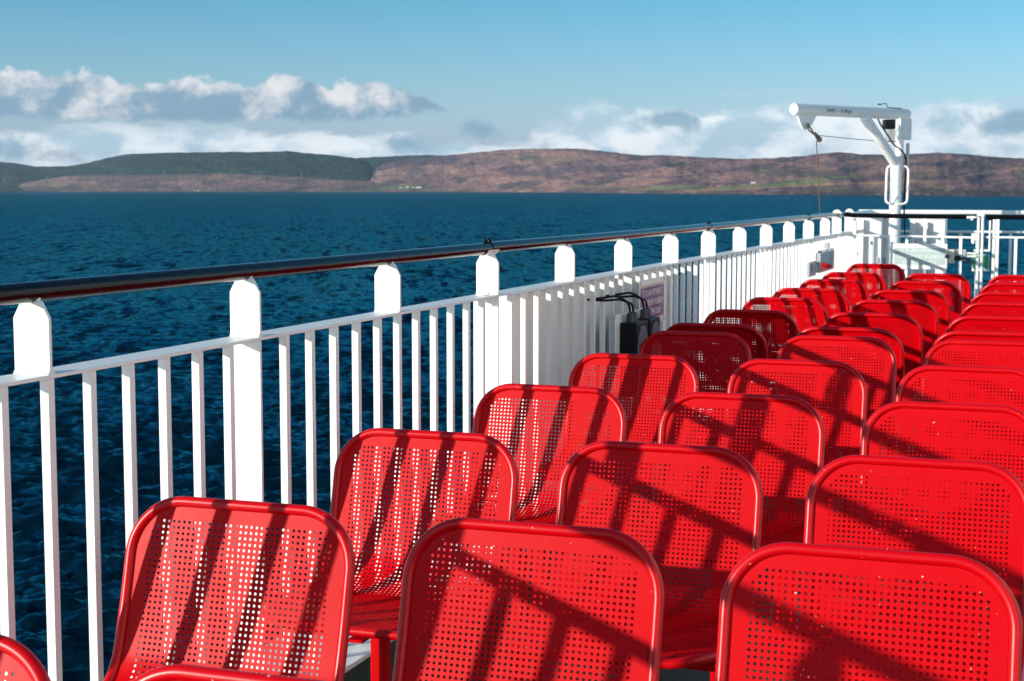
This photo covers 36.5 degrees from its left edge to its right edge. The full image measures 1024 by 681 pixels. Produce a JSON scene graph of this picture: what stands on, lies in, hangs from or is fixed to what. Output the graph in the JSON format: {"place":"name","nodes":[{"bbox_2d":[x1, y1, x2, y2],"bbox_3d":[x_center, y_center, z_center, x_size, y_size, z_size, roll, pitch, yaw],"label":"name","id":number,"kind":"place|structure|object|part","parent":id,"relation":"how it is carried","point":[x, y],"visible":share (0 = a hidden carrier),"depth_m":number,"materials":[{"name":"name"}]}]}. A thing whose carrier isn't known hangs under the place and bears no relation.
{"place":"outdoors","nodes":[
{"label":"outdoors","id":0,"kind":"place"},
{"bbox_2d":[0,162,70,191],"bbox_3d":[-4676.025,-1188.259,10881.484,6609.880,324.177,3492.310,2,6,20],"label":"hill","id":1,"kind":"structure","parent":0,"point":[15,175],"depth_m":10045.31,"materials":[{"name":"green plant"}]},
{"bbox_2d":[22,151,374,180],"bbox_3d":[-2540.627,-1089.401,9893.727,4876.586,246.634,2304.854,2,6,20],"label":"hill","id":2,"kind":"structure","parent":0,"point":[294,164],"depth_m":9611.56,"materials":[{"name":"green plant"}]},
{"bbox_2d":[19,173,380,191],"bbox_3d":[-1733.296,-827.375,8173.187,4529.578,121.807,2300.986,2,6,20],"label":"hill","id":3,"kind":"structure","parent":0,"point":[211,182],"depth_m":8382.73,"materials":[{"name":"plant"}]},
{"bbox_2d":[357,155,444,167],"bbox_3d":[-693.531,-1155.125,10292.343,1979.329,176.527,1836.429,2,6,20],"label":"hill","id":4,"kind":"structure","parent":0,"point":[375,162],"depth_m":10703.70,"materials":[{"name":"plant"}]},
{"bbox_2d":[0,192,1023,680],"bbox_3d":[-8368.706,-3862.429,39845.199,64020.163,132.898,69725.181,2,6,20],"label":"sea","id":5,"kind":"structure","parent":0,"point":[60,234],"depth_m":169.66,"materials":[{"name":"liquid"}]},
{"bbox_2d":[0,0,1023,165],"label":"sky","id":6,"kind":"structure","parent":0,"point":[82,81],"materials":[{"name":"blue"}]},
{"bbox_2d":[370,148,1023,196],"bbox_3d":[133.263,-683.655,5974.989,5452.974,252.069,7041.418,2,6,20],"label":"hill","id":7,"kind":"structure","parent":0,"point":[545,170],"depth_m":5034.58,"materials":[{"name":"brown plant"}]},
{"bbox_2d":[422,364,1022,680],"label":"deck","id":8,"kind":"structure","parent":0,"point":[680,675],"depth_m":4.90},
{"bbox_2d":[0,634,50,680],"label":"chair","id":9,"kind":"object","parent":8,"relation":"on","point":[21,661],"visible":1,"depth_m":1.88,"materials":[{"name":"red paint"}]},
{"bbox_2d":[132,664,323,680],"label":"chair","id":10,"kind":"object","parent":8,"relation":"on","point":[179,672],"visible":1,"depth_m":1.76,"materials":[{"name":"red paint"}]},
{"bbox_2d":[103,496,354,680],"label":"chair","id":11,"kind":"object","parent":8,"relation":"on","point":[336,622],"visible":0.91,"depth_m":2.70,"materials":[{"name":"red paint"}]},
{"bbox_2d":[263,428,518,680],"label":"chair","id":12,"kind":"object","parent":8,"relation":"on","point":[374,617],"visible":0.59,"depth_m":3.49,"materials":[{"name":"red paint"}]},
{"bbox_2d":[266,382,774,679],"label":"deck edge plate","id":13,"kind":"object","parent":8,"relation":"attached to","point":[358,653],"depth_m":3.83,"materials":[{"name":"white paint"}]},
{"bbox_2d":[0,209,872,680],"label":"railing","id":14,"kind":"object","parent":13,"relation":"on","point":[242,401],"visible":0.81,"depth_m":3.69,"materials":[{"name":"white metal"}]},
{"bbox_2d":[473,266,672,515],"bbox_3d":[0.315,0.133,6.329,0.143,0.779,2.285,2,6,20],"label":"panel","id":15,"kind":"object","parent":14,"relation":"attached to","point":[502,339],"visible":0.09,"depth_m":5.59,"materials":[{"name":"white paint"}]},
{"bbox_2d":[587,292,659,397],"bbox_3d":[0.454,0.008,6.191,0.160,0.404,0.559,2,6,20],"label":"junction box","id":16,"kind":"object","parent":14,"relation":"attached to","point":[630,331],"visible":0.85,"depth_m":6.07,"materials":[{"name":"black plastic"}]},
{"bbox_2d":[639,276,664,320],"bbox_3d":[0.601,-0.168,6.649,0.006,0.197,0.430,2,6,20],"label":"notice sign","id":17,"kind":"object","parent":14,"relation":"attached to","point":[651,291],"visible":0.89,"depth_m":6.67,"materials":[{"name":"white paint"}]},
{"bbox_2d":[807,243,833,276],"bbox_3d":[2.204,-0.580,11.056,0.052,0.210,0.960,2,6,20],"label":"floodlight","id":18,"kind":"object","parent":14,"relation":"attached to","point":[824,262],"visible":1,"depth_m":10.94,"materials":[{"name":"grey metal"}]},
{"bbox_2d":[427,383,626,680],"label":"chair","id":19,"kind":"object","parent":8,"relation":"on","point":[617,428],"visible":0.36,"depth_m":4.32,"materials":[{"name":"red paint"}]},
{"bbox_2d":[392,518,664,680],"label":"chair","id":20,"kind":"object","parent":8,"relation":"on","point":[646,628],"visible":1,"depth_m":2.52,"materials":[{"name":"red paint"}]},
{"bbox_2d":[344,381,806,680],"bbox_3d":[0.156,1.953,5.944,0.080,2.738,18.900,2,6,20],"label":"coaming","id":21,"kind":"object","parent":8,"relation":"attached to","point":[361,671],"depth_m":4.20,"materials":[{"name":"metal"}]},
{"bbox_2d":[537,353,698,615],"bbox_3d":[0.335,0.484,5.016,0.450,0.840,0.471,2,6,20],"label":"chair","id":22,"kind":"object","parent":8,"relation":"on","point":[629,361],"visible":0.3,"depth_m":5.16,"materials":[{"name":"red paint"}]},
{"bbox_2d":[506,441,762,678],"bbox_3d":[0.246,0.660,3.167,0.450,0.840,0.471,2,6,19],"label":"chair","id":23,"kind":"object","parent":8,"relation":"on","point":[690,642],"visible":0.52,"depth_m":3.29,"materials":[{"name":"red paint"}]},
{"bbox_2d":[626,331,751,563],"bbox_3d":[0.637,0.403,5.858,0.450,0.840,0.471,2,6,20],"label":"chair","id":24,"kind":"object","parent":8,"relation":"on","point":[720,338],"visible":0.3,"depth_m":6.00,"materials":[{"name":"red paint"}]},
{"bbox_2d":[661,322,773,520],"bbox_3d":[0.904,0.327,6.664,0.450,0.840,0.471,2,6,19],"label":"chair","id":25,"kind":"object","parent":8,"relation":"on","point":[761,350],"visible":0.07,"depth_m":6.41,"materials":[{"name":"red paint"}]},
{"bbox_2d":[631,392,824,680],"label":"chair","id":26,"kind":"object","parent":8,"relation":"on","point":[814,450],"visible":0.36,"depth_m":4.12,"materials":[{"name":"red paint"}]},
{"bbox_2d":[704,309,798,462],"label":"chair","id":27,"kind":"object","parent":8,"relation":"on","point":[791,331],"visible":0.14,"depth_m":7.16,"materials":[{"name":"red paint"}]},
{"bbox_2d":[742,297,827,455],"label":"chair","id":28,"kind":"object","parent":8,"relation":"on","point":[810,316],"visible":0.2,"depth_m":7.99,"materials":[{"name":"red paint"}]},
{"bbox_2d":[706,359,866,640],"bbox_3d":[0.847,0.501,4.836,0.450,0.840,0.471,2,6,20],"label":"chair","id":29,"kind":"object","parent":8,"relation":"on","point":[828,368],"visible":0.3,"depth_m":4.96,"materials":[{"name":"red paint"}]},
{"bbox_2d":[771,288,849,390],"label":"chair","id":30,"kind":"object","parent":8,"relation":"on","point":[824,293],"visible":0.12,"depth_m":8.77,"materials":[{"name":"red paint"}]},
{"bbox_2d":[767,335,896,575],"bbox_3d":[1.149,0.421,5.678,0.450,0.840,0.471,2,6,19],"label":"chair","id":31,"kind":"object","parent":8,"relation":"on","point":[888,392],"visible":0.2,"depth_m":5.81,"materials":[{"name":"red paint"}]},
{"bbox_2d":[798,279,869,407],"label":"chair","id":32,"kind":"object","parent":8,"relation":"on","point":[824,283],"visible":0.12,"depth_m":9.65,"materials":[{"name":"red paint"}]},
{"bbox_2d":[791,326,903,531],"bbox_3d":[1.420,0.344,6.480,0.450,0.840,0.471,2,6,20],"label":"chair","id":33,"kind":"object","parent":8,"relation":"on","point":[897,348],"visible":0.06,"depth_m":6.23,"materials":[{"name":"red paint"}]},
{"bbox_2d":[790,103,911,289],"bbox_3d":[2.774,-0.926,13.007,1.458,2.129,0.390,-4,6,-33],"label":"davit crane","id":34,"kind":"object","parent":8,"relation":"on","point":[806,114],"visible":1,"depth_m":13.06,"materials":[{"name":"white paint"}]},
{"bbox_2d":[821,272,886,364],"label":"chair","id":35,"kind":"object","parent":8,"relation":"on","point":[867,276],"visible":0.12,"depth_m":10.53,"materials":[{"name":"red paint"}]},
{"bbox_2d":[715,542,1022,680],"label":"chair","id":36,"kind":"object","parent":8,"relation":"on","point":[734,632],"visible":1,"depth_m":2.35,"materials":[{"name":"red paint"}]},
{"bbox_2d":[856,218,883,287],"bbox_3d":[3.144,-0.524,13.813,0.333,1.176,0.517,2,6,20],"label":"cabinet","id":37,"kind":"object","parent":8,"relation":"on","point":[875,226],"visible":0.25,"depth_m":13.56,"materials":[{"name":"white metal"}]},
{"bbox_3d":[3.075,-0.555,13.615,0.249,0.774,0.004,2,6,20],"label":"door","id":38,"kind":"part","parent":37,"relation":"part of","materials":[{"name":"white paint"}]},
{"bbox_2d":[823,312,922,493],"bbox_3d":[1.691,0.274,7.221,0.450,0.840,0.471,2,6,20],"label":"chair","id":39,"kind":"object","parent":8,"relation":"on","point":[916,339],"visible":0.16,"depth_m":6.97,"materials":[{"name":"red paint"}]},
{"bbox_2d":[845,263,905,308],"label":"chair","id":40,"kind":"object","parent":8,"relation":"on","point":[867,266],"visible":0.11,"depth_m":11.79,"materials":[{"name":"red paint"}]},
{"bbox_2d":[883,218,888,282],"bbox_3d":[3.338,-0.522,13.845,0.076,1.167,0.326,2,6,20],"label":"post","id":41,"kind":"object","parent":8,"relation":"on","point":[886,232],"visible":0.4,"depth_m":13.67,"materials":[{"name":"white metal"}]},
{"bbox_2d":[848,299,938,453],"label":"chair","id":42,"kind":"object","parent":8,"relation":"on","point":[875,306],"visible":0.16,"depth_m":7.80,"materials":[{"name":"red paint"}]},
{"bbox_2d":[775,455,1023,680],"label":"chair","id":43,"kind":"object","parent":8,"relation":"on","point":[817,512],"visible":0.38,"depth_m":3.13,"materials":[{"name":"red paint"}]},
{"bbox_2d":[867,290,949,434],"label":"chair","id":44,"kind":"object","parent":8,"relation":"on","point":[924,294],"visible":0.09,"depth_m":8.58,"materials":[{"name":"red paint"}]},
{"bbox_2d":[886,281,961,388],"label":"chair","id":45,"kind":"object","parent":8,"relation":"on","point":[921,285],"visible":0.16,"depth_m":9.46,"materials":[{"name":"red paint"}]},
{"bbox_2d":[909,219,946,341],"bbox_3d":[3.744,-0.529,14.007,0.331,1.150,0.307,2,6,20],"label":"cabinet","id":46,"kind":"object","parent":8,"relation":"on","point":[936,227],"visible":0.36,"depth_m":13.87,"materials":[{"name":"white metal"}]},
{"bbox_3d":[3.711,-0.569,13.908,0.247,0.748,0.004,2,6,20],"label":"door","id":47,"kind":"part","parent":46,"relation":"part of","materials":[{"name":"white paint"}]},
{"bbox_2d":[843,212,1023,299],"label":"railing","id":48,"kind":"object","parent":8,"relation":"on","point":[925,217],"visible":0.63,"depth_m":12.32,"materials":[{"name":"white metal"}]},
{"bbox_2d":[893,243,946,269],"bbox_3d":[3.245,-0.669,12.350,0.419,0.203,0.006,2,6,20],"label":"notice sign","id":49,"kind":"object","parent":48,"relation":"attached to","point":[918,256],"visible":1,"depth_m":12.35,"materials":[{"name":"white paint"}]},
{"bbox_2d":[945,249,975,275],"bbox_3d":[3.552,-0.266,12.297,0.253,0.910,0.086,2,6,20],"label":"junction box","id":50,"kind":"object","parent":48,"relation":"attached to","point":[952,256],"visible":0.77,"depth_m":12.25,"materials":[{"name":"beige plastic"}]},
{"bbox_2d":[967,214,990,295],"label":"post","id":51,"kind":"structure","parent":48,"relation":"attached to","point":[977,250],"depth_m":12.17,"materials":[{"name":"white metal"}]},
{"bbox_2d":[972,254,988,270],"bbox_3d":[3.701,-0.613,12.265,0.129,0.132,0.005,2,6,20],"label":"safety sign","id":52,"kind":"object","parent":48,"relation":"attached to","point":[985,262],"visible":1,"depth_m":12.26,"materials":[{"name":"green paint"}]},
{"bbox_2d":[904,273,970,323],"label":"chair","id":53,"kind":"object","parent":8,"relation":"on","point":[966,299],"visible":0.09,"depth_m":10.35,"materials":[{"name":"red paint"}]},
{"bbox_2d":[852,401,1023,646],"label":"chair","id":54,"kind":"object","parent":8,"relation":"on","point":[912,410],"visible":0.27,"depth_m":3.97,"materials":[{"name":"red paint"}]},
{"bbox_2d":[859,209,1023,296],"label":"railing","id":55,"kind":"object","parent":8,"relation":"on","point":[993,212],"visible":0.16,"depth_m":13.97,"materials":[{"name":"white metal"}]},
{"bbox_2d":[882,365,1023,648],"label":"chair","id":56,"kind":"object","parent":8,"relation":"on","point":[965,373],"visible":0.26,"depth_m":4.82,"materials":[{"name":"red paint"}]},
{"bbox_2d":[921,340,1023,587],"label":"chair","id":57,"kind":"object","parent":8,"relation":"on","point":[985,346],"visible":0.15,"depth_m":5.67,"materials":[{"name":"red paint"}]},
{"bbox_2d":[932,330,1023,531],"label":"chair","id":58,"kind":"object","parent":8,"relation":"on","point":[984,335],"visible":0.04,"depth_m":6.06,"materials":[{"name":"red paint"}]},
{"bbox_2d":[945,315,1023,384],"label":"chair","id":59,"kind":"object","parent":8,"relation":"on","point":[988,321],"visible":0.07,"depth_m":6.81,"materials":[{"name":"red paint"}]},
{"bbox_2d":[960,302,1023,468],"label":"chair","id":60,"kind":"object","parent":8,"relation":"on","point":[990,308],"visible":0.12,"depth_m":7.66,"materials":[{"name":"red paint"}]},
{"bbox_2d":[969,292,1023,428],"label":"chair","id":61,"kind":"object","parent":8,"relation":"on","point":[1002,296],"visible":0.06,"depth_m":8.44,"materials":[{"name":"red paint"}]},
{"bbox_2d":[979,282,1023,311],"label":"chair","id":62,"kind":"object","parent":8,"relation":"on","point":[1009,287],"visible":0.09,"depth_m":9.32,"materials":[{"name":"red paint"}]},
{"bbox_2d":[987,275,1023,299],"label":"chair","id":63,"kind":"object","parent":8,"relation":"on","point":[1008,278],"visible":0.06,"depth_m":10.21,"materials":[{"name":"red paint"}]}
]}

